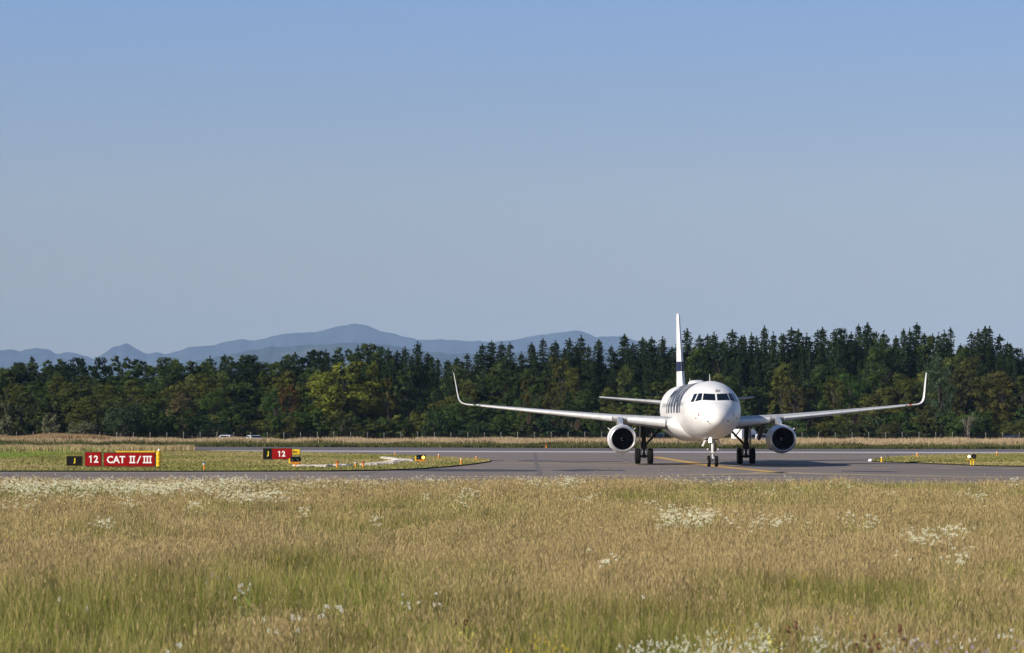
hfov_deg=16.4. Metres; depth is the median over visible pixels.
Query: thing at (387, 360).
conifer tree
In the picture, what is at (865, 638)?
dock plant
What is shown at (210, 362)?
conifer tree
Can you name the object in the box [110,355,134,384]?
broadleaf tree
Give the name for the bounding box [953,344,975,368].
broadleaf tree
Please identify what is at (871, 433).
bush
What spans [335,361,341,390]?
conifer tree
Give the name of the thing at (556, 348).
conifer tree
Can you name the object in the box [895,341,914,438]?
conifer tree
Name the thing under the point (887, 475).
taxiway centre line
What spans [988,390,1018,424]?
broadleaf tree
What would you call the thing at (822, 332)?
conifer tree
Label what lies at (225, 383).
broadleaf tree
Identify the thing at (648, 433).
bush
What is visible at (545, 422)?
bush
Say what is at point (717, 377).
broadleaf tree
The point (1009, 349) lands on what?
conifer tree
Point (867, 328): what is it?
conifer tree
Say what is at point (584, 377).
broadleaf tree
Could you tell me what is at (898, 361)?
conifer tree
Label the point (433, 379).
conifer tree
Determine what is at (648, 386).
conifer tree
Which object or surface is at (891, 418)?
bush
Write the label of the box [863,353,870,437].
conifer tree
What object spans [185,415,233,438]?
bush
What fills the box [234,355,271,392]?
broadleaf tree
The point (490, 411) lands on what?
broadleaf tree
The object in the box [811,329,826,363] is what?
conifer tree
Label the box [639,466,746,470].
rubber streak
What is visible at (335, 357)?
conifer tree
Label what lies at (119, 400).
broadleaf tree
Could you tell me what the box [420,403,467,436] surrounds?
bush
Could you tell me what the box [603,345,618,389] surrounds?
conifer tree
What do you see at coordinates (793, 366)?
conifer tree
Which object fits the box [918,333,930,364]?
conifer tree
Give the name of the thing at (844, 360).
broadleaf tree
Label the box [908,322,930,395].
conifer tree
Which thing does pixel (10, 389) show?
broadleaf tree
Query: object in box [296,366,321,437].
broadleaf tree
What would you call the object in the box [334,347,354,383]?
broadleaf tree
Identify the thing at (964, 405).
broadleaf tree
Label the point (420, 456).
runway guard light
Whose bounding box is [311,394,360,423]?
broadleaf tree
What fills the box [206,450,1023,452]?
runway edge line
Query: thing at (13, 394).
broadleaf tree
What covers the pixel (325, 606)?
wildflowers
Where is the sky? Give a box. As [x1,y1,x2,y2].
[0,0,1023,358]
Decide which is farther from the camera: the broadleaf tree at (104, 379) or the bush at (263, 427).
the broadleaf tree at (104, 379)
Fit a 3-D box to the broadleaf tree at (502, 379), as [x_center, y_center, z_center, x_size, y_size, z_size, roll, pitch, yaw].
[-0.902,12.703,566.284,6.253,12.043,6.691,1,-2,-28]
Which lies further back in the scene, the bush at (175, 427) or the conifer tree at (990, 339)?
the conifer tree at (990, 339)
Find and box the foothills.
[79,342,760,378]
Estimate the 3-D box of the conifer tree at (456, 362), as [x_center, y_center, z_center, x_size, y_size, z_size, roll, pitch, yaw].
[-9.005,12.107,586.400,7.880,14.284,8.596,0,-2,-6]
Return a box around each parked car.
[219,435,234,437]
[246,435,261,438]
[654,433,671,439]
[751,434,765,439]
[1001,436,1021,438]
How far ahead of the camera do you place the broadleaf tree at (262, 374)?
579.16 m
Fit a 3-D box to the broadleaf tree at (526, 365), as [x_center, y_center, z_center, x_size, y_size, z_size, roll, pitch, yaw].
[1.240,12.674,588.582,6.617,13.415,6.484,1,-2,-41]
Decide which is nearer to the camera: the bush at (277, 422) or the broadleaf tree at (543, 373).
the bush at (277, 422)
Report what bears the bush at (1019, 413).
on the ground at (468, 618)
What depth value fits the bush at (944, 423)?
539.26 m
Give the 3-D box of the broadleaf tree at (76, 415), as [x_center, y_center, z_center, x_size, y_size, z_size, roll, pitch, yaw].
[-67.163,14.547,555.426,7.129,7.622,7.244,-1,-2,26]
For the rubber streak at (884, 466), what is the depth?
247.70 m
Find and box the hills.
[0,323,1023,372]
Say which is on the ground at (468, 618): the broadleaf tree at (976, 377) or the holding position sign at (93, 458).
the broadleaf tree at (976, 377)
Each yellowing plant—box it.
[460,631,484,651]
[760,633,784,652]
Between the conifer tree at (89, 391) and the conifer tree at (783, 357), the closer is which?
the conifer tree at (89, 391)
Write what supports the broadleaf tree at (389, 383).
on the ground at (468, 618)
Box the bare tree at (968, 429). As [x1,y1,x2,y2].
[961,412,976,436]
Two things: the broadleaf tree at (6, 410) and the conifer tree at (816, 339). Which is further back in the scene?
the conifer tree at (816, 339)
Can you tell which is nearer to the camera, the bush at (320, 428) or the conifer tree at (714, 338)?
the bush at (320, 428)
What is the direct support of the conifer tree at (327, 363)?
on the ground at (468, 618)
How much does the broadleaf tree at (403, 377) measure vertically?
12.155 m
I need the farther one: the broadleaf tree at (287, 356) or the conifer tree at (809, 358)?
the broadleaf tree at (287, 356)
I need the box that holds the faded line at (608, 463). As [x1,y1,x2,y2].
[548,463,681,464]
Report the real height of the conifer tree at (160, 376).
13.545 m
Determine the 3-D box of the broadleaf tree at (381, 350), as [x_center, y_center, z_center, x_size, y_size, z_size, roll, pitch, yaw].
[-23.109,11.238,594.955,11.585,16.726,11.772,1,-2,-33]
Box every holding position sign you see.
[85,452,101,466]
[263,448,291,459]
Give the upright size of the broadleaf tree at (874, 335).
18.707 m
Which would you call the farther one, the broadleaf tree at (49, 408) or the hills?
the hills
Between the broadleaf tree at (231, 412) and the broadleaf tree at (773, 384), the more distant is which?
the broadleaf tree at (773, 384)
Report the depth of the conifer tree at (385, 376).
569.71 m
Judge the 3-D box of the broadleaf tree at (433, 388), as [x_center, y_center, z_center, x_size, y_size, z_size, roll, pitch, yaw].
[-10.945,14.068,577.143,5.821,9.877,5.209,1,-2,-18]
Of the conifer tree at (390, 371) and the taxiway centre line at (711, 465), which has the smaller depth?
the taxiway centre line at (711, 465)
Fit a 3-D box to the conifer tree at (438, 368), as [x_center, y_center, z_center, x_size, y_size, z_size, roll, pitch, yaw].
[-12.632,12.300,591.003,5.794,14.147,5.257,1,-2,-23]
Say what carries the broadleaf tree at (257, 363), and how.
on the ground at (468, 618)
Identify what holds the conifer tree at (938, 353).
on the ground at (468, 618)
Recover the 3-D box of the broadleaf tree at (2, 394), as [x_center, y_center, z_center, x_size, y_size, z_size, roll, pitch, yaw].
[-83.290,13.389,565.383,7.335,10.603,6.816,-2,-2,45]
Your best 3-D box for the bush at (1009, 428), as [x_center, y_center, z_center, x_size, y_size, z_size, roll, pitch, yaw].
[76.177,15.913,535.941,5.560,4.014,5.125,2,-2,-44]
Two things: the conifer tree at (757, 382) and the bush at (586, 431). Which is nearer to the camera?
the bush at (586, 431)
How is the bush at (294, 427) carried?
on the ground at (468, 618)
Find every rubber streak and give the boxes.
[64,473,486,474]
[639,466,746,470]
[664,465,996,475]
[749,464,1012,469]
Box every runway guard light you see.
[289,457,300,465]
[415,455,425,461]
[967,454,975,464]
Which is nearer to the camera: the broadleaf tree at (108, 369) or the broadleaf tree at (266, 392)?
the broadleaf tree at (266, 392)
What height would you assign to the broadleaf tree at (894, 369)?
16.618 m
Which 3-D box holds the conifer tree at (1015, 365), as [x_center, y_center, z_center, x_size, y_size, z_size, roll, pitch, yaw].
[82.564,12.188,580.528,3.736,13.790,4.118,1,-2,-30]
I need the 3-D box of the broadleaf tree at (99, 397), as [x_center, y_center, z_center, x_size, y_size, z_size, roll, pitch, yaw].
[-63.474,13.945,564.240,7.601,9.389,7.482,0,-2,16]
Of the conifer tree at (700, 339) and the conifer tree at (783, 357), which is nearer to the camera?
the conifer tree at (783, 357)
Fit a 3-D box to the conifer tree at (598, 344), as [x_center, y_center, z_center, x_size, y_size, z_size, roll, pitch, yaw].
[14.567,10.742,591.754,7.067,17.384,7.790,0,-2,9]
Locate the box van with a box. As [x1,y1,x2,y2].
[731,429,756,438]
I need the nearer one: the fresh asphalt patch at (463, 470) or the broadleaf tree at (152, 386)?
the fresh asphalt patch at (463, 470)
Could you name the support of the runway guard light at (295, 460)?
on the grass island at (223, 470)
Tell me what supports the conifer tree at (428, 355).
on the ground at (468, 618)
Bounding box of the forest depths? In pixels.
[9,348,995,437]
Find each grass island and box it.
[0,451,490,471]
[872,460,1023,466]
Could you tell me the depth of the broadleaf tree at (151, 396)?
564.97 m
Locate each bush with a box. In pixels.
[0,416,12,435]
[40,415,59,433]
[66,420,97,434]
[98,401,147,437]
[102,413,128,436]
[114,422,155,438]
[122,417,172,437]
[146,409,176,438]
[160,410,197,437]
[177,407,213,438]
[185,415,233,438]
[208,414,240,437]
[229,413,252,437]
[230,418,280,436]
[259,414,285,438]
[268,415,305,439]
[286,408,327,438]
[296,411,342,437]
[319,409,354,437]
[329,416,357,437]
[333,417,373,438]
[353,419,396,438]
[369,416,411,438]
[392,414,425,438]
[403,410,441,437]
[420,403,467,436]
[420,411,446,437]
[440,422,476,438]
[457,424,489,438]
[463,418,486,437]
[472,420,513,437]
[489,411,527,437]
[510,415,536,437]
[529,421,552,438]
[534,409,572,438]
[561,409,585,438]
[565,423,600,438]
[581,410,615,437]
[596,404,638,436]
[646,427,662,437]
[649,427,670,436]
[730,406,757,433]
[751,421,787,433]
[766,419,819,437]
[795,421,833,438]
[804,421,838,438]
[820,419,861,438]
[833,405,879,437]
[840,421,866,438]
[860,414,891,438]
[874,422,900,438]
[880,411,910,438]
[896,410,920,438]
[903,424,940,438]
[928,414,949,438]
[939,418,963,437]
[945,409,991,437]
[969,409,994,438]
[977,421,1016,438]
[988,419,1023,436]
[998,419,1023,437]
[1012,405,1023,427]
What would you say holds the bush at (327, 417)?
on the ground at (468, 618)
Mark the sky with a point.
(176, 175)
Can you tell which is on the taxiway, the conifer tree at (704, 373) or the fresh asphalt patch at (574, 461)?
the fresh asphalt patch at (574, 461)
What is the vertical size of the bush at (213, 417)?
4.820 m
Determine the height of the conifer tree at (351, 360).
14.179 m
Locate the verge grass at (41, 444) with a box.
[0,433,1023,457]
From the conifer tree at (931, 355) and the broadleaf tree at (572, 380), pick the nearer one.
the broadleaf tree at (572, 380)
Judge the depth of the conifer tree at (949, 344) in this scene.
587.71 m
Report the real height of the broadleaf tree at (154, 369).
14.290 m
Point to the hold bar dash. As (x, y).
(796, 468)
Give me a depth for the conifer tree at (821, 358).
586.11 m
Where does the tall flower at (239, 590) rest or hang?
on the ground at (468, 618)
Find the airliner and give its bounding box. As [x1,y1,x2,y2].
[453,313,926,466]
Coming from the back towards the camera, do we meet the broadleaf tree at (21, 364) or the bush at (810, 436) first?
the broadleaf tree at (21, 364)
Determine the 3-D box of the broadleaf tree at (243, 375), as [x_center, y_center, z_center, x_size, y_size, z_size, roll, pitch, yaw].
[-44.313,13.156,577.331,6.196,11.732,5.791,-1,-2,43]
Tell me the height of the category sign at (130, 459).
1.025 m
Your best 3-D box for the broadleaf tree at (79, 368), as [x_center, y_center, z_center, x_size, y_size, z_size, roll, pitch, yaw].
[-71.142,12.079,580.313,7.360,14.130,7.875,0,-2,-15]
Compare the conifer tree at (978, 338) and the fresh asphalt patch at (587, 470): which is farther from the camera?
the conifer tree at (978, 338)
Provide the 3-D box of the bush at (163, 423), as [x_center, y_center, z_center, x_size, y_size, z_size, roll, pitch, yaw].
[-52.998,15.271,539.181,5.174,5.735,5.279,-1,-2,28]
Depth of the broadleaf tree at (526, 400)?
548.77 m
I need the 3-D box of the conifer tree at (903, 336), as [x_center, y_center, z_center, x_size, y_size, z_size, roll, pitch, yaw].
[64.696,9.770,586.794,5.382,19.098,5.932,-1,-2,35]
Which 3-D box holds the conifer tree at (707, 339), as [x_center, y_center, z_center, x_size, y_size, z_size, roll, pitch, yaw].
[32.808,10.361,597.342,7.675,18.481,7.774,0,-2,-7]
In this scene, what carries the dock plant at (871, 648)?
on the ground at (468, 618)
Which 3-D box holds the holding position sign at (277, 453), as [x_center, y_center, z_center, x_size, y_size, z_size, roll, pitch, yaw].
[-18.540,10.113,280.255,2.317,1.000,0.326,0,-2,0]
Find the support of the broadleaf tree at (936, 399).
on the ground at (468, 618)
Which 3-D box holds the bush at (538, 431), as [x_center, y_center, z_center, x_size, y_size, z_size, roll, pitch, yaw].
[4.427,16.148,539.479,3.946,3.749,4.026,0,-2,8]
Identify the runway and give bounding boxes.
[192,447,1023,451]
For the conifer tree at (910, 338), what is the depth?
596.40 m
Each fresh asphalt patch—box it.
[387,469,536,470]
[518,460,622,461]
[552,469,625,470]
[848,471,893,471]
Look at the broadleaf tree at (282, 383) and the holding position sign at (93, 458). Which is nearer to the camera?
the holding position sign at (93, 458)
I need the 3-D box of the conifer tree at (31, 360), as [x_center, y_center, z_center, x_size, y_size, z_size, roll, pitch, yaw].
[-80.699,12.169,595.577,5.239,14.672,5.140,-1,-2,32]
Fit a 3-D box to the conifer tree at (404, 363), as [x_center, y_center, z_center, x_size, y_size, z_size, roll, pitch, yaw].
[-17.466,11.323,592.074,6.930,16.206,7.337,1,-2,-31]
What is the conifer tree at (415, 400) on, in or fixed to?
on the ground at (468, 618)
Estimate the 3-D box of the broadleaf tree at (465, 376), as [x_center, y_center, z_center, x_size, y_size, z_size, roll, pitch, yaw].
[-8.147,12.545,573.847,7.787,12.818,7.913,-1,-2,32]
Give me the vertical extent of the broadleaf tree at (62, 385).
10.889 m
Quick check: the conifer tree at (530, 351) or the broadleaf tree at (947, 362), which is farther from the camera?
the conifer tree at (530, 351)
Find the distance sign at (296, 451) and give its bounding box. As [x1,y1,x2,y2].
[292,449,300,454]
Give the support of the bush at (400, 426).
on the ground at (468, 618)
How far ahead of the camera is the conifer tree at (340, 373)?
582.30 m
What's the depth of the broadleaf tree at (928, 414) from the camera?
540.17 m
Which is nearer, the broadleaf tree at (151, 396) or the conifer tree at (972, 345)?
the broadleaf tree at (151, 396)
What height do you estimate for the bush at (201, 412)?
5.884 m
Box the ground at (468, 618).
[0,447,1023,652]
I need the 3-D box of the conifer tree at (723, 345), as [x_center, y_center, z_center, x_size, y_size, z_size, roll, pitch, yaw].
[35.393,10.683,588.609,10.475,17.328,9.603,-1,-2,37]
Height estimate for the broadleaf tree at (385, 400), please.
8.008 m
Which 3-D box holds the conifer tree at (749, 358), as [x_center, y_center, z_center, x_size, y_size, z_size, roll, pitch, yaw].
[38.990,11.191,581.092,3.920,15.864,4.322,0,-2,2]
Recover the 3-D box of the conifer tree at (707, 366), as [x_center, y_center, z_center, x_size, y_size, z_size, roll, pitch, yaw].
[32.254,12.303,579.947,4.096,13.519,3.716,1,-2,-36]
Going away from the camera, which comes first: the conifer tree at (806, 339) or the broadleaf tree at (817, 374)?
the broadleaf tree at (817, 374)
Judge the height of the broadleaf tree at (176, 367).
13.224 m
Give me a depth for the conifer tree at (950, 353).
577.60 m
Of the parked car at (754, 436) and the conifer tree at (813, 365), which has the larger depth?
the conifer tree at (813, 365)
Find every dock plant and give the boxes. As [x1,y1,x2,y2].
[454,619,467,649]
[778,621,797,652]
[855,634,875,652]
[869,642,880,652]
[897,624,912,652]
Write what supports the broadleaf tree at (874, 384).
on the ground at (468, 618)
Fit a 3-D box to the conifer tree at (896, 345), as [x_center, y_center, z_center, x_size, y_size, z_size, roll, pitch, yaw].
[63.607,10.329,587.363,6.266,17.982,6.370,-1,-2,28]
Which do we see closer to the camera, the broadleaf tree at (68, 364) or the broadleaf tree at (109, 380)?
the broadleaf tree at (109, 380)
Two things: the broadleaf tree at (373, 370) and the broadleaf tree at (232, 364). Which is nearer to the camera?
the broadleaf tree at (373, 370)
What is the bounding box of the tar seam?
[533,453,541,476]
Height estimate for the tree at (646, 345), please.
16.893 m
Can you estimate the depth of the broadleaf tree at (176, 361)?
592.45 m
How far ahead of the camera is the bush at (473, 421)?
543.58 m
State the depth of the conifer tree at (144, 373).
587.59 m
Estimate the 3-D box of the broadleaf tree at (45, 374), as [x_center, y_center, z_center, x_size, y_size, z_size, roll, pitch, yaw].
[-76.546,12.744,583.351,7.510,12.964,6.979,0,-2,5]
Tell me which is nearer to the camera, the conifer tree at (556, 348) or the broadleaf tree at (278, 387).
the broadleaf tree at (278, 387)
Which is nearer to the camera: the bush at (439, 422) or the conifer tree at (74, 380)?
the bush at (439, 422)
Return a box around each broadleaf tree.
[0,365,32,407]
[0,388,7,417]
[0,390,13,431]
[0,397,24,430]
[1,362,39,431]
[1,383,34,435]
[2,386,34,435]
[7,364,35,433]
[12,393,30,435]
[19,363,53,434]
[22,385,56,433]
[26,382,43,434]
[32,365,58,432]
[32,370,70,416]
[34,393,71,432]
[39,358,68,401]
[43,376,75,432]
[45,404,88,433]
[50,383,91,433]
[58,357,88,433]
[59,362,79,397]
[62,395,107,429]
[69,375,115,433]
[86,374,121,435]
[87,357,113,434]
[93,385,127,431]
[97,378,111,434]
[100,397,136,433]
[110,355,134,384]
[110,374,137,435]
[118,380,148,401]
[120,379,150,413]
[123,363,147,389]
[125,395,154,420]
[128,359,148,380]
[135,397,184,428]
[138,375,175,436]
[145,357,180,390]
[146,390,166,413]
[148,364,180,387]
[153,385,191,420]
[155,362,204,394]
[165,393,196,437]
[166,373,214,416]
[169,358,184,438]
[170,365,223,437]
[173,360,226,383]
[180,397,198,432]
[191,377,233,423]
[197,360,215,381]
[198,388,232,436]
[201,370,242,416]
[211,403,259,436]
[215,363,257,395]
[225,355,247,379]
[225,382,263,436]
[226,387,253,436]
[229,371,254,436]
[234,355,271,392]
[238,354,265,372]
[247,362,290,436]
[247,379,271,414]
[248,406,273,434]
[254,361,278,381]
[260,386,281,427]
[260,388,289,432]
[266,375,285,438]
[269,371,304,438]
[274,354,294,368]
[277,358,308,404]
[277,384,299,435]
[292,373,325,437]
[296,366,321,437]
[298,349,318,384]
[300,392,320,437]
[301,361,381,436]
[302,350,331,380]
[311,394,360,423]
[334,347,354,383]
[347,344,399,391]
[348,343,382,381]
[351,360,392,423]
[353,371,381,392]
[358,394,403,437]
[377,376,397,428]
[393,369,418,419]
[393,388,426,438]
[417,388,452,421]
[426,384,455,434]
[426,395,468,434]
[430,378,481,436]
[436,364,483,402]
[447,396,488,427]
[455,380,488,421]
[475,361,511,401]
[478,400,506,431]
[484,368,520,437]
[505,392,542,433]
[508,368,548,437]
[511,364,531,384]
[518,379,530,428]
[527,383,549,437]
[540,356,583,435]
[540,369,558,425]
[541,386,563,426]
[567,388,596,435]
[571,369,598,422]
[593,388,627,426]
[597,369,624,408]
[602,364,640,414]
[618,387,647,428]
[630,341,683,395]
[643,380,672,415]
[655,376,686,395]
[670,365,698,388]
[675,346,720,379]
[697,341,740,383]
[710,372,729,383]
[720,375,754,414]
[728,365,762,412]
[743,387,778,424]
[766,362,800,413]
[766,368,795,414]
[782,384,807,426]
[788,343,811,383]
[794,387,822,425]
[799,364,830,437]
[817,351,856,416]
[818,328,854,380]
[818,368,856,425]
[819,377,851,425]
[836,373,872,436]
[841,331,890,387]
[857,387,910,424]
[858,369,893,418]
[861,337,896,403]
[863,343,914,392]
[881,373,922,438]
[889,380,917,438]
[903,371,948,419]
[904,382,938,434]
[910,405,941,438]
[916,335,940,396]
[919,355,970,431]
[921,355,960,437]
[924,387,962,422]
[942,357,990,418]
[950,357,975,435]
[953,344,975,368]
[953,348,977,370]
[969,373,1004,437]
[969,379,992,435]
[972,364,988,432]
[979,370,1023,425]
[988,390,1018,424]
[1002,348,1023,397]
[1009,375,1023,418]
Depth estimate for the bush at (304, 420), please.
542.73 m
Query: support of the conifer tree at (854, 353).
on the ground at (468, 618)
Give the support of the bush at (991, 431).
on the ground at (468, 618)
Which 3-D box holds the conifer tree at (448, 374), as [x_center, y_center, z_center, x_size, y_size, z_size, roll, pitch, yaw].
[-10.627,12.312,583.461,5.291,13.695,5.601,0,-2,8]
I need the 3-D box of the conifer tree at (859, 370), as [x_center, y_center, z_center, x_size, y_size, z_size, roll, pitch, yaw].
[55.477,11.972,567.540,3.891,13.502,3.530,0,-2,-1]
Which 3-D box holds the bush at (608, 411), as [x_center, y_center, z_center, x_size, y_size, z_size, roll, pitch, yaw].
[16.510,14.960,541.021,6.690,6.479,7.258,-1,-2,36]
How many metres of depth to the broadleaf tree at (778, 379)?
552.74 m
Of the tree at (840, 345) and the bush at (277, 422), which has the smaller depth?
the bush at (277, 422)
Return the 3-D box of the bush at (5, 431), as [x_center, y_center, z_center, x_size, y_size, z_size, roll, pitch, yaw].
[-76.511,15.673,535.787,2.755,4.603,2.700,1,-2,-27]
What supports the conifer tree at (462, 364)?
on the ground at (468, 618)
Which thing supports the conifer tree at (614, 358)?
on the ground at (468, 618)
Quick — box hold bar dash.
[781,468,812,468]
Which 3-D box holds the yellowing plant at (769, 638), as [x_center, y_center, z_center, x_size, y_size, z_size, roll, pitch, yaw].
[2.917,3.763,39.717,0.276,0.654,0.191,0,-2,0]
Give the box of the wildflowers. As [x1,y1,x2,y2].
[0,474,1023,652]
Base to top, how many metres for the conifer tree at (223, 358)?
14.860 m
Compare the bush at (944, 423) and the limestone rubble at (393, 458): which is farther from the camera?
the bush at (944, 423)
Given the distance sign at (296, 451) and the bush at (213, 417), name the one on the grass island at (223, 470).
the distance sign at (296, 451)
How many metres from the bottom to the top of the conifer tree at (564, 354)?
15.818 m
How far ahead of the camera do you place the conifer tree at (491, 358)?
589.34 m
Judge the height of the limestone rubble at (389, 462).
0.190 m
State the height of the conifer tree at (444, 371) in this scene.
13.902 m
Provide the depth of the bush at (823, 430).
538.98 m
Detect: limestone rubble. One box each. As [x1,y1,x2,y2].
[292,464,352,466]
[359,459,413,465]
[381,457,414,460]
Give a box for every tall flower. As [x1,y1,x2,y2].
[238,588,244,634]
[241,583,250,619]
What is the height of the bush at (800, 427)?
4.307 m
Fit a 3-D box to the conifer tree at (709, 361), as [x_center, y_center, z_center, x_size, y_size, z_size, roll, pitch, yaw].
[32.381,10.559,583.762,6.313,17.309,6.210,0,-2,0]
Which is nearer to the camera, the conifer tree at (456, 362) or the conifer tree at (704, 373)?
the conifer tree at (704, 373)
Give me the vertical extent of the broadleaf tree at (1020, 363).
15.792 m
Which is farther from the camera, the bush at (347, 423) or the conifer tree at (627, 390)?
the conifer tree at (627, 390)
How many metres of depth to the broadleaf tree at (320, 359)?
585.14 m
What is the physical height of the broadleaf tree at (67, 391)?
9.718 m
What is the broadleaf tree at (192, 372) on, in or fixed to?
on the ground at (468, 618)
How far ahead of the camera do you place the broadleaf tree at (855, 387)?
560.13 m
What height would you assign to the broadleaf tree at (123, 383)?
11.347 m
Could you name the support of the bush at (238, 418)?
on the ground at (468, 618)
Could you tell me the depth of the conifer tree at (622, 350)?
586.64 m
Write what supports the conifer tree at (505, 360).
on the ground at (468, 618)
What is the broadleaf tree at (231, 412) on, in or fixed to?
on the ground at (468, 618)
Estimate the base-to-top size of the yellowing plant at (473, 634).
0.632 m
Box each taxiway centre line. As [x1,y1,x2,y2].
[452,472,785,476]
[654,457,775,471]
[768,472,1001,476]
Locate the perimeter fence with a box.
[16,432,1022,438]
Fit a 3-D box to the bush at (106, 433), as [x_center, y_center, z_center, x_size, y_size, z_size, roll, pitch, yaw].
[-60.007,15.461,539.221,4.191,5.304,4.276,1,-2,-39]
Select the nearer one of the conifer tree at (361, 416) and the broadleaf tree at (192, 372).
the conifer tree at (361, 416)
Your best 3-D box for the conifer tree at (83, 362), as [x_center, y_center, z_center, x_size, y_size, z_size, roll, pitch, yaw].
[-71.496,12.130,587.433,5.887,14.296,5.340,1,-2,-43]
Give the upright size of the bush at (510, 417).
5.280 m
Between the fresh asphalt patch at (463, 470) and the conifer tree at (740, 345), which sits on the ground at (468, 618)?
the conifer tree at (740, 345)
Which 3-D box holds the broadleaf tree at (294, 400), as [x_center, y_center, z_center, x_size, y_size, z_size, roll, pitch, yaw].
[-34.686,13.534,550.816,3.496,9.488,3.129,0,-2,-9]
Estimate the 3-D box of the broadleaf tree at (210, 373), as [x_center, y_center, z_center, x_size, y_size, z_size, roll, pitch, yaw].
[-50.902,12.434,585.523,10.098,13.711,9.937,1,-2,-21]
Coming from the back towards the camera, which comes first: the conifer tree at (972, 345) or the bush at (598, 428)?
the conifer tree at (972, 345)
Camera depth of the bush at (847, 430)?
535.18 m
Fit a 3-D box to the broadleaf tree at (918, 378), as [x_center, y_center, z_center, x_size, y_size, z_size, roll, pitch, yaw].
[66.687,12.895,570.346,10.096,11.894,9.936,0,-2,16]
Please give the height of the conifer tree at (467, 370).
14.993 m
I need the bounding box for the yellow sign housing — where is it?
[116,449,160,466]
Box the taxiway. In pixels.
[0,452,1023,485]
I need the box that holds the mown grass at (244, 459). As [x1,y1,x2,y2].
[0,450,1023,470]
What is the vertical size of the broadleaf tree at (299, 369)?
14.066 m
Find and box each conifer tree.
[0,378,7,403]
[25,355,36,434]
[61,370,77,432]
[77,357,87,385]
[85,386,96,433]
[111,366,124,434]
[141,366,149,382]
[150,362,176,437]
[206,355,219,370]
[219,354,230,370]
[279,359,291,438]
[284,352,307,438]
[305,356,320,395]
[315,363,329,437]
[318,349,332,394]
[323,356,331,437]
[329,352,345,382]
[330,358,344,392]
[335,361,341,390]
[343,357,360,394]
[345,345,365,379]
[345,375,356,397]
[355,390,366,435]
[361,355,371,379]
[377,367,396,438]
[380,347,400,389]
[386,362,400,437]
[387,355,400,413]
[394,349,404,401]
[397,354,425,409]
[399,346,410,386]
[399,375,419,438]
[400,341,432,396]
[414,397,432,437]
[418,356,447,435]
[420,358,429,393]
[421,352,435,383]
[427,377,438,432]
[434,358,442,386]
[439,360,453,386]
[441,360,450,382]
[447,357,463,436]
[457,361,465,379]
[463,353,474,379]
[469,352,482,402]
[473,344,494,429]
[477,364,491,408]
[478,340,503,434]
[478,380,491,418]
[485,342,523,436]
[490,372,509,432]
[494,341,509,374]
[499,355,512,413]
[501,364,523,436]
[516,351,526,389]
[522,342,543,393]
[531,351,543,416]
[537,338,548,407]
[537,344,560,435]
[538,372,560,438]
[545,340,563,421]
[555,338,585,397]
[556,347,570,392]
[556,390,577,437]
[560,345,584,423]
[560,350,581,390]
[573,334,589,381]
[580,344,598,411]
[584,359,603,437]
[591,339,606,402]
[591,372,618,437]
[595,349,606,407]
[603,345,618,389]
[609,351,621,393]
[612,335,640,436]
[618,361,636,397]
[622,348,633,392]
[630,343,638,369]
[634,336,665,437]
[636,336,646,370]
[636,346,644,436]
[639,366,648,431]
[641,361,657,437]
[646,358,665,437]
[653,342,668,413]
[658,336,669,360]
[665,344,683,377]
[665,362,676,435]
[667,347,685,370]
[682,328,695,375]
[690,334,706,380]
[697,334,716,373]
[700,338,716,377]
[701,370,708,381]
[703,331,719,366]
[704,361,711,380]
[712,339,729,368]
[717,329,743,375]
[730,335,763,387]
[730,355,744,399]
[738,334,752,401]
[746,332,763,403]
[746,347,754,389]
[749,335,767,409]
[753,373,767,414]
[757,325,772,395]
[761,338,780,411]
[767,331,778,390]
[771,333,790,390]
[776,333,792,426]
[778,357,806,420]
[780,351,786,392]
[784,326,798,373]
[788,328,806,373]
[795,350,814,437]
[801,333,814,386]
[805,340,813,391]
[808,358,820,432]
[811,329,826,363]
[813,327,832,426]
[815,342,831,438]
[827,330,836,397]
[836,338,864,438]
[844,331,854,434]
[846,355,856,408]
[855,324,865,364]
[856,359,866,435]
[860,322,881,437]
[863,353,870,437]
[864,338,882,438]
[878,330,892,387]
[890,336,900,378]
[894,346,902,380]
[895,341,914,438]
[899,328,913,371]
[906,327,918,376]
[906,356,930,437]
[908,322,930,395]
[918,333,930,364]
[924,333,937,363]
[930,332,945,435]
[935,329,953,364]
[944,326,955,365]
[944,340,952,366]
[946,349,954,366]
[965,331,982,438]
[969,345,988,438]
[973,329,985,364]
[974,326,996,360]
[982,326,998,374]
[984,342,994,438]
[989,348,1007,437]
[992,334,1021,399]
[994,342,1009,370]
[1004,343,1018,398]
[1011,359,1020,420]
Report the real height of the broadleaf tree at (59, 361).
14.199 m
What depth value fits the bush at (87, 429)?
535.18 m
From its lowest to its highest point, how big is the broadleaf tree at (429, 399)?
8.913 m
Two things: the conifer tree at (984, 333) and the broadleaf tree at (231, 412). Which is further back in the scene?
the conifer tree at (984, 333)
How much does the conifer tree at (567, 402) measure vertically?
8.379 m
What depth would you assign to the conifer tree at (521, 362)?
587.87 m
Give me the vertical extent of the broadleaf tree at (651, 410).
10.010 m
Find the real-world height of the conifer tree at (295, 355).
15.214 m
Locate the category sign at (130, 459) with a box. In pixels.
[103,452,155,466]
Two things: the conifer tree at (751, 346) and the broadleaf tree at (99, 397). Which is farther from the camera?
the conifer tree at (751, 346)
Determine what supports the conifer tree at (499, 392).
on the ground at (468, 618)
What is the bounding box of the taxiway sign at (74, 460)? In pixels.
[66,455,82,465]

